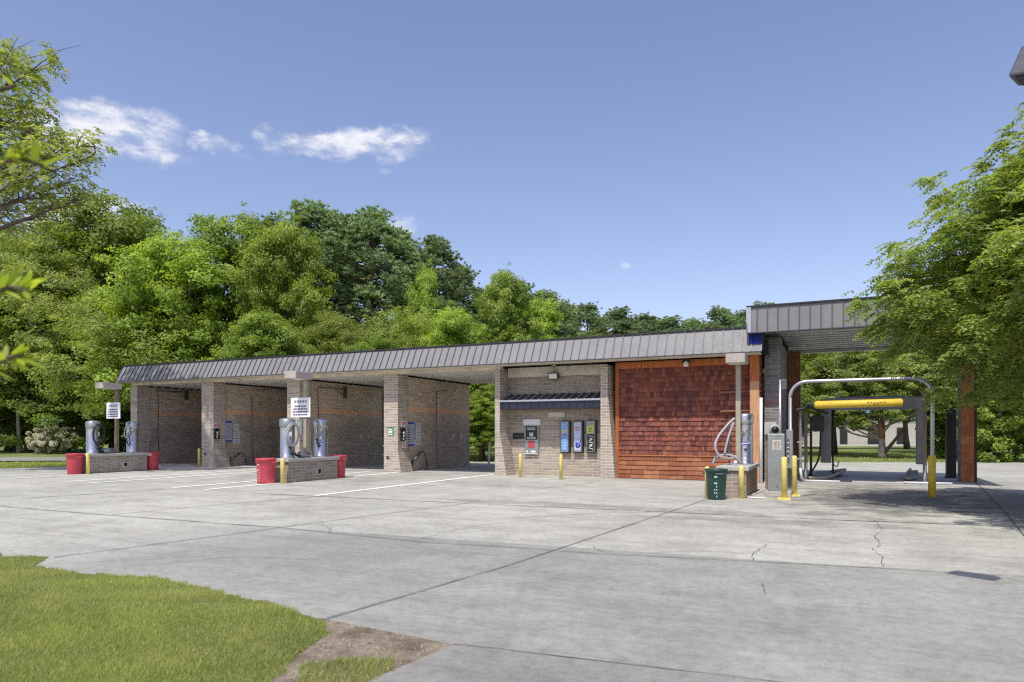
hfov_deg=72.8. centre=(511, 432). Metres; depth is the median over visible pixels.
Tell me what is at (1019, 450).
bush
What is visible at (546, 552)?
slab joint
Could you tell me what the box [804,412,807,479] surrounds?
guide post
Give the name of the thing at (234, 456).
brush holder
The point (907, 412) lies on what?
broadleaf tree
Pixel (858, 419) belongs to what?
branching tree
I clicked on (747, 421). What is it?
vacuum cleaner
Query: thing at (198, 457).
bollard
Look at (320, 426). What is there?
vacuum cleaner
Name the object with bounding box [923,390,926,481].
guide post
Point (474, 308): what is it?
pine tree
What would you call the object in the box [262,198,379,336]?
broadleaf tree
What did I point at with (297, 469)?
vacuum island
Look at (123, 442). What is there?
bush
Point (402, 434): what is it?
coin box
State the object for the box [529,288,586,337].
pine tree
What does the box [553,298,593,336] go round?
pine tree
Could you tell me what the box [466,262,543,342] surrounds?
broadleaf tree
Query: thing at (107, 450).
vacuum motor
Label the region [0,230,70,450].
broadleaf tree
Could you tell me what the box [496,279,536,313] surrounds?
pine tree
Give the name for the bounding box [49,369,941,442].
distant wood
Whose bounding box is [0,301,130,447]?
broadleaf tree
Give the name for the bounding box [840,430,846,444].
door
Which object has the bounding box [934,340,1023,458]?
tree
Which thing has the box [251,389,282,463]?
wash hose
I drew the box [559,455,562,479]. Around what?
bollard
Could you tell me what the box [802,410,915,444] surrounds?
metal building
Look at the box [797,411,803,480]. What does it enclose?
water pipe
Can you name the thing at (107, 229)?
broadleaf tree
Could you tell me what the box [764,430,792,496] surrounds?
pay station
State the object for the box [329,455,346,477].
rubbish barrel
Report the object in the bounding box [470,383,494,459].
broadleaf tree
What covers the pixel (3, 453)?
lawn ground
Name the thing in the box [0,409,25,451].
bush
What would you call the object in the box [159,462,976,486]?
bay floor
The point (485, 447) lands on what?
bush
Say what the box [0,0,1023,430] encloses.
sky
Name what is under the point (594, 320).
pine tree
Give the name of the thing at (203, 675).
lawn
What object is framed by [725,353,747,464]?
light pole
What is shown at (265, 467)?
rubbish barrel
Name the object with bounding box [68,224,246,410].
broadleaf tree
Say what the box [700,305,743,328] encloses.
pine tree
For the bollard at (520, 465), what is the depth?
24.97 m
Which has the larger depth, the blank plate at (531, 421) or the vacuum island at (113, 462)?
the vacuum island at (113, 462)
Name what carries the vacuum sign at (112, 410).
attached to the light pole at (116, 387)
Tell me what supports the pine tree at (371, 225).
on the lawn ground at (3, 453)
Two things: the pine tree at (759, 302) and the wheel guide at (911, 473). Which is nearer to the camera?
the wheel guide at (911, 473)
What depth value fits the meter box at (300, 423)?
23.36 m
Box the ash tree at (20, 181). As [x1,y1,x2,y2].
[0,34,117,261]
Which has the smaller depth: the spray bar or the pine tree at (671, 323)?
the spray bar
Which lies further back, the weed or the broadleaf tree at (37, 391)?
the broadleaf tree at (37, 391)
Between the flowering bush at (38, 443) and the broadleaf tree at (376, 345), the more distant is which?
the flowering bush at (38, 443)
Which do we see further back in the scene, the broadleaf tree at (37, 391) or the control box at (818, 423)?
the broadleaf tree at (37, 391)
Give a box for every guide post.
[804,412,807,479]
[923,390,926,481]
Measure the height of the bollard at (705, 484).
0.780 m
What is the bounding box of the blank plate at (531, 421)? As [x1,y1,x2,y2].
[523,419,540,424]
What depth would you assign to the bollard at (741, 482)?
16.94 m
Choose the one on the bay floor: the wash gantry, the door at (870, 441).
the wash gantry
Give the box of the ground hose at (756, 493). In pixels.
[747,488,765,498]
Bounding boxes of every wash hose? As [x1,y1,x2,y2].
[157,386,161,462]
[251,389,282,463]
[436,390,447,467]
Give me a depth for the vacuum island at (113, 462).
28.21 m
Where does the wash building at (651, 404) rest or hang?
on the parking lot
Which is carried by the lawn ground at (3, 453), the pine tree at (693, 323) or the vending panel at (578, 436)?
the pine tree at (693, 323)
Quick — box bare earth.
[272,618,452,681]
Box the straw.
[257,620,450,681]
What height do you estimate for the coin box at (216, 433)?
0.477 m
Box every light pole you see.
[95,382,121,452]
[285,371,312,457]
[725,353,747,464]
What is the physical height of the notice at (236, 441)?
0.234 m
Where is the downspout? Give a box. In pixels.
[759,398,762,483]
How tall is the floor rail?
0.070 m
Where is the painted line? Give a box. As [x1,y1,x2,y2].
[5,466,493,495]
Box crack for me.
[163,520,883,593]
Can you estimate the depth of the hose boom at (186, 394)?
37.30 m
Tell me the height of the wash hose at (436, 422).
3.492 m
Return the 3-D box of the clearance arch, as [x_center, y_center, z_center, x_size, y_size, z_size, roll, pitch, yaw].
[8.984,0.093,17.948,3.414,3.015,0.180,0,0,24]
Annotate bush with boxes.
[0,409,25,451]
[25,423,78,453]
[56,407,123,450]
[107,412,130,450]
[470,441,492,450]
[915,401,944,455]
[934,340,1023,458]
[978,368,1023,460]
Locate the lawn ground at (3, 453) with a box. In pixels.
[0,436,1023,467]
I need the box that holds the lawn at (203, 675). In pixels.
[0,552,324,681]
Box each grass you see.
[0,461,66,468]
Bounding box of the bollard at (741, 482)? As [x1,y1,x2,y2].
[739,466,743,498]
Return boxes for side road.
[0,457,65,460]
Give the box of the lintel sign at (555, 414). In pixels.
[548,412,564,417]
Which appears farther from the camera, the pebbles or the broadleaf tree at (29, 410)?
the broadleaf tree at (29, 410)
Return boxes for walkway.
[802,444,915,445]
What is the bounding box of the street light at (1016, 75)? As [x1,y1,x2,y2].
[1009,46,1023,85]
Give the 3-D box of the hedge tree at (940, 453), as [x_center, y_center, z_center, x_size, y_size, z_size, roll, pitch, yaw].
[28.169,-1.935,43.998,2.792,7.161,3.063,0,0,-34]
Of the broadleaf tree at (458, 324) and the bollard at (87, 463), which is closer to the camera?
the bollard at (87, 463)
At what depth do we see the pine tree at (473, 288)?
63.01 m
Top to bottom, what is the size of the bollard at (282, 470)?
0.800 m
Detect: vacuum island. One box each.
[82,452,148,473]
[275,456,339,482]
[716,462,759,497]
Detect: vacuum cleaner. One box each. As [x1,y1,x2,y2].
[85,420,104,453]
[124,421,138,452]
[279,418,299,458]
[313,419,328,456]
[741,413,753,464]
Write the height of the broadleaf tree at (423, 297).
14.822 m
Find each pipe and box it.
[719,390,749,393]
[720,410,749,412]
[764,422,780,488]
[779,379,786,433]
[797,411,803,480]
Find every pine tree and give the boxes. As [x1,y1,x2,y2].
[236,211,315,304]
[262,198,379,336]
[318,204,433,343]
[318,206,391,320]
[365,243,444,345]
[391,234,473,337]
[435,264,488,343]
[461,287,498,338]
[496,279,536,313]
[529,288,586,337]
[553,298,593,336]
[572,302,620,335]
[586,305,641,334]
[608,311,667,333]
[654,314,688,331]
[675,317,711,330]
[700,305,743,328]
[725,309,745,327]
[753,301,774,304]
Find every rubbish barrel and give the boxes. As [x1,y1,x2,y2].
[65,453,83,473]
[147,452,159,469]
[255,458,276,483]
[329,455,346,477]
[702,468,730,499]
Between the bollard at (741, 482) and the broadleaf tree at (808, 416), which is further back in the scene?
the broadleaf tree at (808, 416)
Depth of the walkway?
86.32 m
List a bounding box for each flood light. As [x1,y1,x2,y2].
[548,365,558,379]
[682,358,689,366]
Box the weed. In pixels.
[298,654,396,681]
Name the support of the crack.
on the parking lot
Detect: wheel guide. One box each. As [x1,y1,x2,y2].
[808,468,846,478]
[903,468,917,479]
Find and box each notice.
[233,439,239,443]
[234,424,238,430]
[234,432,239,437]
[415,439,420,444]
[416,431,420,438]
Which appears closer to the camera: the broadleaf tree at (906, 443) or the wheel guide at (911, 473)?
the wheel guide at (911, 473)
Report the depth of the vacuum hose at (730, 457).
18.13 m
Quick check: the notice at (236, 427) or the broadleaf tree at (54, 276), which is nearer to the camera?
the notice at (236, 427)
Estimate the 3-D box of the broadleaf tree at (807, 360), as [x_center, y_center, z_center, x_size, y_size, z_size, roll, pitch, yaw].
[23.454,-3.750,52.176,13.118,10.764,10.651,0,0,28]
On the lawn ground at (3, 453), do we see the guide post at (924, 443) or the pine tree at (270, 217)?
the pine tree at (270, 217)
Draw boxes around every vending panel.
[560,421,570,452]
[573,421,583,452]
[586,420,596,452]
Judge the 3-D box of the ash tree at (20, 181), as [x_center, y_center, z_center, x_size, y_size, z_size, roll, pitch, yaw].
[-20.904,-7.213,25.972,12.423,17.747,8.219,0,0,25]
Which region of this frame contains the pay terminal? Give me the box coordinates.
[524,425,538,453]
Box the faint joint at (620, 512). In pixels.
[32,481,1023,526]
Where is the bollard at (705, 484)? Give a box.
[705,466,708,497]
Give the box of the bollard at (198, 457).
[198,448,199,466]
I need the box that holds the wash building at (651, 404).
[115,296,976,482]
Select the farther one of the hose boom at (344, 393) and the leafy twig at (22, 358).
the hose boom at (344, 393)
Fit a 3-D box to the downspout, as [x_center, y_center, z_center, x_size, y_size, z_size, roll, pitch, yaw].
[7.892,0.240,21.986,0.100,2.720,0.100,0,0,25]
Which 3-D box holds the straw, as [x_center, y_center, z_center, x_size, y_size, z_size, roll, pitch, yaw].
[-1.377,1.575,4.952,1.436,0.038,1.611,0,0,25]
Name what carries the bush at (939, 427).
on the lawn ground at (3, 453)
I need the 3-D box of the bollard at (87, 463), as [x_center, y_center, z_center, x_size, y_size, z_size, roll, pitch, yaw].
[-16.526,1.185,27.041,0.130,0.830,0.130,0,0,25]
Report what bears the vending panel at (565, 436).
attached to the wash building at (651, 404)
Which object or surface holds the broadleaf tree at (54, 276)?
on the lawn ground at (3, 453)
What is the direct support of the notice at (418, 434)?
attached to the wash building at (651, 404)
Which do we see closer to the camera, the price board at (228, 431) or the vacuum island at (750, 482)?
the vacuum island at (750, 482)
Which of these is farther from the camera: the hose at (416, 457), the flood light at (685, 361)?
the hose at (416, 457)
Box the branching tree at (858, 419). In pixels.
[801,349,956,457]
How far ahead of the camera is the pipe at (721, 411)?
22.80 m
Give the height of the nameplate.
0.226 m
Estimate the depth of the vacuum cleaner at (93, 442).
27.46 m
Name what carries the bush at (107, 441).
on the lawn ground at (3, 453)
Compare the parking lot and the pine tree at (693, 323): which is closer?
the parking lot
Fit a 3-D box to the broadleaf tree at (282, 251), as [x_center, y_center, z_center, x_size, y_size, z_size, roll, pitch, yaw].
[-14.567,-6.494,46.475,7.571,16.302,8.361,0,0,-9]
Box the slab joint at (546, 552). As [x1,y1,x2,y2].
[3,482,1023,681]
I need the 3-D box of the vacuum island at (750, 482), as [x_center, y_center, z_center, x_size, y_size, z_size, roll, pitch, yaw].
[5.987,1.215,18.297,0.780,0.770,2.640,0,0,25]
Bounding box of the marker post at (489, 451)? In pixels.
[487,442,490,466]
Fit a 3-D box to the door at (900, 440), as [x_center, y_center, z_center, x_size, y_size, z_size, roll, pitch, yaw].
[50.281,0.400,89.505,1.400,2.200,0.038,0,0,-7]
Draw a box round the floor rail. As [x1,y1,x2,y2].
[804,479,951,484]
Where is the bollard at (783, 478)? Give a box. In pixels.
[777,457,790,499]
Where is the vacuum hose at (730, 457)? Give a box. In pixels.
[712,417,741,463]
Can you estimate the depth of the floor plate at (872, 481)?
22.18 m
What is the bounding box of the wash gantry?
[821,396,922,470]
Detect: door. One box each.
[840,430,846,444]
[868,425,878,444]
[897,428,902,444]
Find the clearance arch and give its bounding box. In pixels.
[788,377,935,497]
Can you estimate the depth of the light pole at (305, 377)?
23.35 m
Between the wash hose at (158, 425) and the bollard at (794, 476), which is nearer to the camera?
the bollard at (794, 476)
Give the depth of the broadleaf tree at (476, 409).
39.43 m
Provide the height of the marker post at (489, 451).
1.204 m
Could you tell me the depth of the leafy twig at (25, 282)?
2.00 m
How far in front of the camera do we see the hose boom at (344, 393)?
33.01 m
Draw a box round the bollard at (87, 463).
[86,453,89,473]
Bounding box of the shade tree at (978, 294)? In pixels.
[841,102,1023,421]
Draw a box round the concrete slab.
[367,644,772,681]
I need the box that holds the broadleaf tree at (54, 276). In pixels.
[0,221,107,452]
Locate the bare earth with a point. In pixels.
(409, 652)
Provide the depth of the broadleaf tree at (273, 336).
39.87 m
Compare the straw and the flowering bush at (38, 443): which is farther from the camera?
the flowering bush at (38, 443)
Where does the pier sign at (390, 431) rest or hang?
attached to the wash building at (651, 404)
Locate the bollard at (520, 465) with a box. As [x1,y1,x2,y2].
[519,454,521,476]
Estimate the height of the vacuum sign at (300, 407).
0.660 m
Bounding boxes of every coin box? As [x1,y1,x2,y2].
[214,429,219,438]
[400,428,405,440]
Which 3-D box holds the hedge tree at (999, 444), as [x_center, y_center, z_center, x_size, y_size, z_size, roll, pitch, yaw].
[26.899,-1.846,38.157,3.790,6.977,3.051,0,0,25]
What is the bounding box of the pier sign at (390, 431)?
[388,427,393,435]
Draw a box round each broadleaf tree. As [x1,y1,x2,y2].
[0,188,226,450]
[0,221,129,450]
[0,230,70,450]
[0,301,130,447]
[0,310,130,451]
[0,316,45,436]
[20,282,230,412]
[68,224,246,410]
[122,201,333,361]
[199,306,322,360]
[225,209,339,353]
[278,304,397,390]
[341,333,396,453]
[350,305,492,394]
[403,258,447,342]
[416,300,492,398]
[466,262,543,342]
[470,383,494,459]
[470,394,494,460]
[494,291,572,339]
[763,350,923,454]
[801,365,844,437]
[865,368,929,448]
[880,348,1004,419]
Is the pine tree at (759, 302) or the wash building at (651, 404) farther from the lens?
the pine tree at (759, 302)
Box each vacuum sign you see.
[106,402,119,418]
[291,397,310,416]
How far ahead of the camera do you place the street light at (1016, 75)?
5.48 m
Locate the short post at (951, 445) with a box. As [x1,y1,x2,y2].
[944,409,956,477]
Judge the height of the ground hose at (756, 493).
0.036 m
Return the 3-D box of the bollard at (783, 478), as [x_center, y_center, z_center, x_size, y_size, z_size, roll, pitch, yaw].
[6.534,1.085,16.653,0.300,1.030,0.240,0,0,25]
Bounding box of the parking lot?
[0,460,1023,681]
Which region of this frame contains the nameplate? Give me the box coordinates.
[513,433,523,438]
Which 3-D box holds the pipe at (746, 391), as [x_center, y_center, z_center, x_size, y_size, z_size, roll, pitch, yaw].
[7.331,-1.345,22.819,0.997,0.085,0.155,0,0,25]
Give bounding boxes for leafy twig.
[0,72,26,96]
[0,140,61,176]
[0,264,46,304]
[0,342,50,379]
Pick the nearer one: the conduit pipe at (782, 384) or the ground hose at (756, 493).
the ground hose at (756, 493)
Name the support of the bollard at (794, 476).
on the parking lot
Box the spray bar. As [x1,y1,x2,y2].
[795,399,902,414]
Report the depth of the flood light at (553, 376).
25.70 m
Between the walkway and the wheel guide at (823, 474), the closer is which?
the wheel guide at (823, 474)
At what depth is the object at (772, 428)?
19.54 m
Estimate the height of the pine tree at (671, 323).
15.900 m
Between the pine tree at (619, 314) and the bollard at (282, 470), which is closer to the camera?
the bollard at (282, 470)
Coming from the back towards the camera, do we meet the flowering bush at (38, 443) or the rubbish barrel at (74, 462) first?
the flowering bush at (38, 443)
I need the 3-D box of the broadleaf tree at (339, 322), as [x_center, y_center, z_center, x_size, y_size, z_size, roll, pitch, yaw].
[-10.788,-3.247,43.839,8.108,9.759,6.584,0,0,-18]
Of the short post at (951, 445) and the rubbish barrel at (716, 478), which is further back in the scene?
the short post at (951, 445)
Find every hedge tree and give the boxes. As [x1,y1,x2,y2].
[928,384,956,457]
[977,355,1023,462]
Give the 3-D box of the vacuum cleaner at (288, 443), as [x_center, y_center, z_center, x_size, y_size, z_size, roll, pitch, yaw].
[-7.316,0.163,22.593,0.627,1.330,0.639,0,0,25]
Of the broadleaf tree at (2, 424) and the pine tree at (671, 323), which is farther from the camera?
the pine tree at (671, 323)
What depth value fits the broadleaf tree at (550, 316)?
58.50 m
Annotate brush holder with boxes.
[229,452,246,464]
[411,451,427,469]
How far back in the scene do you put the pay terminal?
26.38 m
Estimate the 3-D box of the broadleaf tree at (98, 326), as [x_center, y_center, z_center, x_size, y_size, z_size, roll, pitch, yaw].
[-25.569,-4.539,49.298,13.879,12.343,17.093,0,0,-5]
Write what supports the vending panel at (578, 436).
attached to the wash building at (651, 404)
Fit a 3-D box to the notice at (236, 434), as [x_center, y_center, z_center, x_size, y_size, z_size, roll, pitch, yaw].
[-13.434,0.091,33.888,0.015,0.313,0.398,0,0,25]
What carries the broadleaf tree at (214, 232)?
on the lawn ground at (3, 453)
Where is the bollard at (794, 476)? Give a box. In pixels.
[792,456,800,496]
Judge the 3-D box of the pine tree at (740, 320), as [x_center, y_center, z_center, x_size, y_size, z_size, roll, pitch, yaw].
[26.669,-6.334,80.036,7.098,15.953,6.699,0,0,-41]
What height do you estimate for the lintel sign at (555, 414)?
0.200 m
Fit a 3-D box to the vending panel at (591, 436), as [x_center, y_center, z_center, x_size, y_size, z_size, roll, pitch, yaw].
[2.905,0.127,25.356,0.390,1.192,0.172,0,0,25]
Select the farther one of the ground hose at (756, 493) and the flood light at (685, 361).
the flood light at (685, 361)
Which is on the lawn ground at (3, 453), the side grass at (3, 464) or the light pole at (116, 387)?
the side grass at (3, 464)
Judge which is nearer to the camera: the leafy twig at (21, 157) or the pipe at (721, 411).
the leafy twig at (21, 157)
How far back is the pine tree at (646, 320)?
82.88 m
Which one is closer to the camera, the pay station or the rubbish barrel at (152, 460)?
the pay station
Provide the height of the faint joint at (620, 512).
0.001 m
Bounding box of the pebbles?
[299,619,447,678]
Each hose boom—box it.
[158,390,187,399]
[321,387,346,398]
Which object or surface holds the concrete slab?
on the parking lot
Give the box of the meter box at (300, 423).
[297,419,302,433]
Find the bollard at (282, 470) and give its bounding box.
[280,458,284,483]
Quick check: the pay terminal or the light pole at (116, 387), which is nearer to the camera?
the pay terminal
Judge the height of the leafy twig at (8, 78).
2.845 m
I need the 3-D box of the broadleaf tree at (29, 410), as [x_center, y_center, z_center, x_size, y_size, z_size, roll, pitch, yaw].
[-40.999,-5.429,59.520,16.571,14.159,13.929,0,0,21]
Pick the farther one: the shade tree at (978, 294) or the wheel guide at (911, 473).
the wheel guide at (911, 473)
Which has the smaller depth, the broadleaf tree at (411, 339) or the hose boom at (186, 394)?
the hose boom at (186, 394)
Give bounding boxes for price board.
[226,421,231,441]
[408,422,413,445]
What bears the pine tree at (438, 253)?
on the lawn ground at (3, 453)
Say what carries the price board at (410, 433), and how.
attached to the wash building at (651, 404)
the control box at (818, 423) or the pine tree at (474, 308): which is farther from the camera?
the pine tree at (474, 308)
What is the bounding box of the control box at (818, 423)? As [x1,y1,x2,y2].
[808,414,823,475]
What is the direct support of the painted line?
on the parking lot
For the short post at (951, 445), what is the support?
on the bay floor
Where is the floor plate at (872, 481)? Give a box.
[852,480,903,483]
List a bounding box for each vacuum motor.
[100,448,114,453]
[295,451,310,457]
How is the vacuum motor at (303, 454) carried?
on the vacuum island at (297, 469)
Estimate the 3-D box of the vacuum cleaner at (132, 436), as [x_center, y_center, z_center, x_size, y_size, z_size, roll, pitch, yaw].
[-16.027,0.163,29.102,0.512,1.330,0.760,0,0,25]
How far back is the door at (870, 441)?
89.03 m
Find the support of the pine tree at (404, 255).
on the lawn ground at (3, 453)
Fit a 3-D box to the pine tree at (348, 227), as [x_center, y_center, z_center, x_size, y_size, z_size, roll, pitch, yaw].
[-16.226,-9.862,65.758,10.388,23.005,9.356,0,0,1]
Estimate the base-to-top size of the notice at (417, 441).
0.239 m
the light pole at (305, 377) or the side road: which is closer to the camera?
the light pole at (305, 377)

